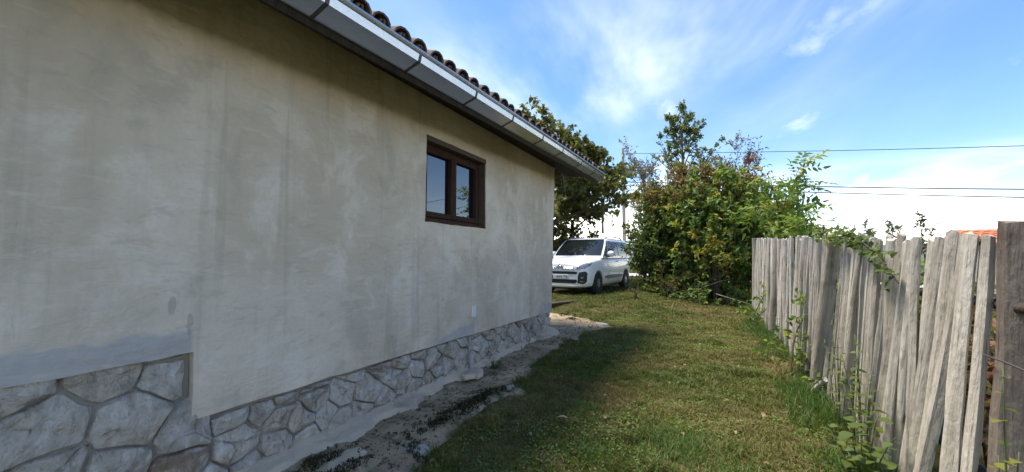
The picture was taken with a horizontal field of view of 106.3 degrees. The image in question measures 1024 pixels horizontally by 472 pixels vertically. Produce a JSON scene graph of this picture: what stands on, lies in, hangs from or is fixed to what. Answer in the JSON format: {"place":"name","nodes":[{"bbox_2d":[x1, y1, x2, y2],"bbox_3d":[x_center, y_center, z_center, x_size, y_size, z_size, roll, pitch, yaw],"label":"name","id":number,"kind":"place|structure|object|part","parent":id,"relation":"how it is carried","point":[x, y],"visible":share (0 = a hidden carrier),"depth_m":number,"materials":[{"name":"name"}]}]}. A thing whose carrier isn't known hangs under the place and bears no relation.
{"place":"outdoors","nodes":[
{"label":"outdoors","id":0,"kind":"place"},
{"bbox_2d":[228,327,559,471],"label":"concrete apron","id":1,"kind":"object","parent":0,"point":[354,428],"visible":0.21,"depth_m":2.87,"materials":[{"name":"grey concrete"}]},
{"bbox_2d":[281,313,609,471],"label":"dirt path","id":2,"kind":"structure","parent":0,"point":[558,322],"depth_m":3.15,"materials":[{"name":"grey concrete"}]},
{"bbox_2d":[325,447,366,471],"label":"flat stone","id":3,"kind":"object","parent":2,"relation":"on","point":[351,453],"visible":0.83,"depth_m":2.43,"materials":[{"name":"stone"}]},
{"bbox_2d":[400,444,430,456],"bbox_3d":[-0.657,1.432,2.569,0.225,0.054,0.122,0,-3,4],"label":"flat stone","id":4,"kind":"object","parent":2,"relation":"on","point":[422,447],"visible":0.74,"depth_m":2.55,"materials":[{"name":"grey stone"}]},
{"bbox_2d":[286,313,583,471],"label":"moss","id":5,"kind":"object","parent":2,"relation":"on","point":[471,402],"visible":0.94,"depth_m":2.81,"materials":[{"name":"plant"}]},
{"bbox_2d":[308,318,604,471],"bbox_3d":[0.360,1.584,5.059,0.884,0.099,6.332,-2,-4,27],"label":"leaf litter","id":6,"kind":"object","parent":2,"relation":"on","point":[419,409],"visible":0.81,"depth_m":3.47,"materials":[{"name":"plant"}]},
{"bbox_2d":[462,368,482,379],"bbox_3d":[-0.406,1.468,4.115,0.203,0.053,0.331,-1,-3,22],"label":"flat stone","id":7,"kind":"object","parent":2,"relation":"on","point":[475,373],"visible":1,"depth_m":4.02,"materials":[{"name":"stone"}]},
{"bbox_2d":[491,358,504,367],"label":"leafy weed","id":8,"kind":"object","parent":2,"relation":"on","point":[498,364],"visible":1,"depth_m":4.49,"materials":[{"name":"green plant"}]},
{"bbox_2d":[366,0,1023,244],"label":"sky","id":9,"kind":"structure","parent":0,"point":[810,76],"materials":[{"name":"blue"}]},
{"bbox_2d":[408,263,995,471],"bbox_3d":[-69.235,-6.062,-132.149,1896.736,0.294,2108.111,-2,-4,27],"label":"ground","id":10,"kind":"structure","parent":0,"point":[577,389],"depth_m":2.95,"materials":[{"name":"green plant"}]},
{"bbox_2d":[0,0,604,471],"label":"house","id":11,"kind":"structure","parent":10,"relation":"on","point":[238,234],"depth_m":2.23,"materials":[{"name":"paint"}]},
{"bbox_2d":[425,134,485,228],"bbox_3d":[-0.666,-0.541,4.277,0.204,0.855,1.115,-2,-4,27],"label":"window","id":12,"kind":"structure","parent":11,"relation":"in","point":[455,177],"depth_m":4.26,"materials":[{"name":"brown wood"}]},
{"bbox_2d":[552,299,581,305],"bbox_3d":[1.360,1.683,9.743,1.240,0.070,0.180,3,-3,-43],"label":"plank","id":13,"kind":"object","parent":10,"relation":"on","point":[555,303],"visible":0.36,"depth_m":9.61,"materials":[{"name":"brown wood"}]},
{"bbox_2d":[553,217,598,251],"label":"dark shrub","id":14,"kind":"object","parent":10,"relation":"on","point":[558,241],"visible":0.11,"depth_m":18.98,"materials":[{"name":"green plant"}]},
{"bbox_2d":[519,95,645,238],"bbox_3d":[1.402,-1.242,17.545,10.349,7.119,9.656,2,-4,-31],"label":"broadleaf tree","id":15,"kind":"object","parent":10,"relation":"on","point":[575,199],"visible":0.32,"depth_m":15.64,"materials":[{"name":"green plant"}]},
{"bbox_2d":[552,236,629,293],"bbox_3d":[2.506,0.894,12.698,2.180,1.787,4.122,-2,-4,34],"label":"parked car","id":16,"kind":"object","parent":10,"relation":"on","point":[594,265],"visible":0.77,"depth_m":11.70,"materials":[{"name":"white paint"}]},
{"bbox_3d":[3.185,0.401,12.332,0.120,0.469,1.000,-2,-4,34],"label":"side window","id":17,"kind":"part","parent":16,"relation":"part of","materials":[{"name":"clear glass"}]},
{"bbox_3d":[3.714,0.445,13.120,0.120,0.469,0.820,-2,-4,34],"label":"side window","id":18,"kind":"part","parent":16,"relation":"part of","materials":[{"name":"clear glass"}]},
{"bbox_2d":[622,148,625,240],"bbox_3d":[7.431,-1.550,25.512,0.230,8.700,0.297,-2,-4,27],"label":"utility pole","id":19,"kind":"object","parent":10,"relation":"on","point":[624,221],"visible":0.19,"depth_m":25.45,"materials":[{"name":"concrete"}]},
{"bbox_2d":[623,185,1023,197],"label":"overhead wire","id":20,"kind":"object","parent":19,"relation":"attached to","point":[905,194],"visible":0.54,"depth_m":19.41,"materials":[{"name":"black metal"}]},
{"bbox_2d":[624,145,1023,153],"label":"overhead wire","id":21,"kind":"object","parent":19,"relation":"attached to","point":[839,150],"visible":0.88,"depth_m":20.67,"materials":[{"name":"black metal"}]},
{"bbox_2d":[633,182,1023,189],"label":"overhead wire","id":22,"kind":"object","parent":19,"relation":"attached to","point":[910,188],"visible":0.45,"depth_m":19.41,"materials":[{"name":"black metal"}]},
{"bbox_2d":[427,299,834,471],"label":"grass clippings","id":23,"kind":"object","parent":10,"relation":"on","point":[747,409],"depth_m":3.19,"materials":[{"name":"green plant"}]},
{"bbox_2d":[631,288,639,299],"bbox_3d":[3.195,1.517,9.936,0.213,0.331,0.086,-2,-4,27],"label":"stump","id":24,"kind":"object","parent":10,"relation":"on","point":[635,294],"visible":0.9,"depth_m":9.91,"materials":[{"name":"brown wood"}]},
{"bbox_2d":[429,299,852,471],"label":"fallen leaves","id":25,"kind":"object","parent":10,"relation":"on","point":[677,453],"depth_m":3.15,"materials":[{"name":"plant"}]},
{"bbox_2d":[438,314,854,471],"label":"clover","id":26,"kind":"object","parent":10,"relation":"on","point":[610,427],"visible":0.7,"depth_m":2.93,"materials":[{"name":"green plant"}]},
{"bbox_2d":[615,136,689,268],"bbox_3d":[7.165,-1.340,20.088,4.382,7.591,5.119,-2,-4,27],"label":"bare topped tree","id":27,"kind":"object","parent":10,"relation":"on","point":[644,175],"visible":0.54,"depth_m":19.53,"materials":[{"name":"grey plant"}]},
{"bbox_2d":[618,180,700,293],"bbox_3d":[4.734,0.147,12.084,2.599,3.707,2.349,-2,-4,27],"label":"airy shrub","id":28,"kind":"object","parent":10,"relation":"on","point":[648,258],"visible":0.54,"depth_m":11.73,"materials":[{"name":"green plant"}]},
{"bbox_2d":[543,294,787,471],"bbox_3d":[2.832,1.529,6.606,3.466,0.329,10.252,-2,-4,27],"label":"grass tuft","id":29,"kind":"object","parent":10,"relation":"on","point":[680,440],"visible":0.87,"depth_m":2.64,"materials":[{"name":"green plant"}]},
{"bbox_2d":[647,248,699,299],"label":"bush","id":30,"kind":"object","parent":10,"relation":"on","point":[674,279],"visible":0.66,"depth_m":10.85,"materials":[{"name":"green plant"}]},
{"bbox_2d":[678,287,688,300],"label":"leafy weed","id":31,"kind":"object","parent":10,"relation":"on","point":[680,296],"visible":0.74,"depth_m":10.28,"materials":[{"name":"green plant"}]},
{"bbox_2d":[650,99,725,182],"bbox_3d":[10.764,-2.853,24.119,3.111,11.050,4.271,2,-4,-27],"label":"poplar tree","id":32,"kind":"object","parent":10,"relation":"on","point":[680,129],"visible":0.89,"depth_m":24.03,"materials":[{"name":"green plant"}]},
{"bbox_2d":[628,157,758,297],"bbox_3d":[5.399,-0.202,11.572,3.603,4.345,1.978,-2,-4,27],"label":"shrub","id":33,"kind":"object","parent":10,"relation":"on","point":[651,195],"visible":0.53,"depth_m":11.46,"materials":[{"name":"green plant"}]},
{"bbox_2d":[642,257,751,305],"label":"undergrowth shrub","id":34,"kind":"object","parent":10,"relation":"on","point":[735,292],"visible":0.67,"depth_m":10.32,"materials":[{"name":"green plant"}]},
{"bbox_2d":[681,278,732,300],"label":"branch","id":35,"kind":"object","parent":10,"relation":"on","point":[701,288],"visible":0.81,"depth_m":10.12,"materials":[{"name":"brown wood"}]},
{"bbox_2d":[693,232,732,301],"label":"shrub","id":36,"kind":"object","parent":10,"relation":"on","point":[722,244],"visible":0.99,"depth_m":10.12,"materials":[{"name":"green plant"}]},
{"bbox_2d":[640,160,805,302],"bbox_3d":[6.047,-0.138,11.406,4.332,4.211,3.228,-2,-4,27],"label":"shrub","id":37,"kind":"object","parent":10,"relation":"on","point":[695,232],"visible":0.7,"depth_m":10.70,"materials":[{"name":"green plant"}]},
{"bbox_2d":[723,152,761,288],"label":"mauve shoots","id":38,"kind":"object","parent":10,"relation":"on","point":[746,162],"visible":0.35,"depth_m":11.27,"materials":[{"name":"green plant"}]},
{"bbox_2d":[695,130,793,197],"bbox_3d":[9.753,-1.075,16.376,3.305,6.654,4.166,-1,-3,21],"label":"bare topped tree","id":39,"kind":"object","parent":10,"relation":"on","point":[715,163],"visible":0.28,"depth_m":16.44,"materials":[{"name":"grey plant"}]},
{"bbox_2d":[774,310,781,343],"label":"leafy weed","id":40,"kind":"object","parent":10,"relation":"on","point":[777,336],"visible":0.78,"depth_m":5.42,"materials":[{"name":"green plant"}]},
{"bbox_2d":[741,202,815,291],"bbox_3d":[7.564,0.505,11.034,2.491,3.194,2.455,1,-3,-25],"label":"hedge shrub","id":41,"kind":"object","parent":10,"relation":"on","point":[750,276],"visible":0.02,"depth_m":10.78,"materials":[{"name":"green plant"}]},
{"bbox_2d":[732,148,844,313],"bbox_3d":[6.133,-0.004,8.766,1.921,3.588,2.417,-2,-4,27],"label":"ash sapling","id":42,"kind":"object","parent":10,"relation":"on","point":[779,229],"visible":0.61,"depth_m":8.59,"materials":[{"name":"green plant"}]},
{"bbox_2d":[788,323,805,376],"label":"leafy weed","id":43,"kind":"object","parent":10,"relation":"on","point":[799,362],"visible":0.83,"depth_m":4.01,"materials":[{"name":"green plant"}]},
{"bbox_2d":[735,265,879,327],"bbox_3d":[5.320,0.896,6.561,2.674,1.776,2.491,1,-3,-18],"label":"bush behind fence","id":44,"kind":"object","parent":10,"relation":"on","point":[761,311],"visible":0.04,"depth_m":7.16,"materials":[{"name":"green plant"}]},
{"bbox_2d":[730,302,896,471],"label":"tall grass","id":45,"kind":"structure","parent":10,"relation":"on","point":[819,404],"depth_m":3.24,"materials":[{"name":"green plant"}]},
{"bbox_2d":[824,320,846,426],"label":"leafy weed","id":46,"kind":"object","parent":10,"relation":"on","point":[837,372],"visible":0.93,"depth_m":2.92,"materials":[{"name":"green plant"}]},
{"bbox_2d":[837,334,880,452],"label":"leafy weed","id":47,"kind":"object","parent":10,"relation":"on","point":[857,383],"visible":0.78,"depth_m":2.40,"materials":[{"name":"green plant"}]},
{"bbox_2d":[820,385,900,471],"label":"leafy weed","id":48,"kind":"object","parent":10,"relation":"on","point":[860,458],"visible":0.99,"depth_m":2.14,"materials":[{"name":"green plant"}]},
{"bbox_2d":[750,257,995,396],"bbox_3d":[3.607,0.882,3.724,2.074,1.579,2.133,1,-3,-11],"label":"bush behind fence","id":49,"kind":"object","parent":10,"relation":"on","point":[801,298],"visible":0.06,"depth_m":4.12,"materials":[{"name":"green plant"}]},
{"bbox_2d":[752,221,1023,471],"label":"fence","id":50,"kind":"object","parent":10,"relation":"on","point":[921,366],"visible":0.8,"depth_m":1.94,"materials":[{"name":"grey wood"}]},
{"bbox_2d":[813,224,899,292],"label":"bramble shoot","id":51,"kind":"object","parent":50,"relation":"attached to","point":[869,250],"visible":0.98,"depth_m":2.47,"materials":[{"name":"green plant"}]},
{"bbox_2d":[983,354,1023,370],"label":"wire scrap","id":52,"kind":"object","parent":50,"relation":"attached to","point":[1012,365],"visible":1,"depth_m":1.37,"materials":[{"name":"grey metal"}]},
{"bbox_2d":[919,284,995,467],"bbox_3d":[2.823,0.865,2.197,0.983,1.262,0.945,-1,-3,10],"label":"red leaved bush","id":53,"kind":"object","parent":10,"relation":"on","point":[989,380],"visible":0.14,"depth_m":2.06,"materials":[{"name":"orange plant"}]},
{"bbox_2d":[921,228,996,295],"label":"outbuilding","id":54,"kind":"structure","parent":10,"relation":"on","point":[992,232],"depth_m":10.49,"materials":[{"name":"orange ceramic"}]},
{"bbox_2d":[988,368,1022,471],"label":"leafy weed","id":55,"kind":"object","parent":10,"relation":"on","point":[1004,466],"visible":1,"depth_m":1.31,"materials":[{"name":"green plant"}]},
{"bbox_2d":[626,240,925,264],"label":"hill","id":56,"kind":"structure","parent":0,"point":[922,255],"depth_m":87.00,"materials":[{"name":"green plant"}]},
{"bbox_2d":[629,273,922,287],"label":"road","id":57,"kind":"structure","parent":0,"point":[633,274],"depth_m":21.68,"materials":[{"name":"grey asphalt"}]},
{"bbox_2d":[822,208,942,434],"bbox_3d":[3.493,0.636,3.788,0.210,1.747,2.943,-2,-4,27],"label":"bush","id":58,"kind":"object","parent":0,"point":[897,227],"visible":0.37,"depth_m":2.74,"materials":[{"name":"green plant"}]}
]}

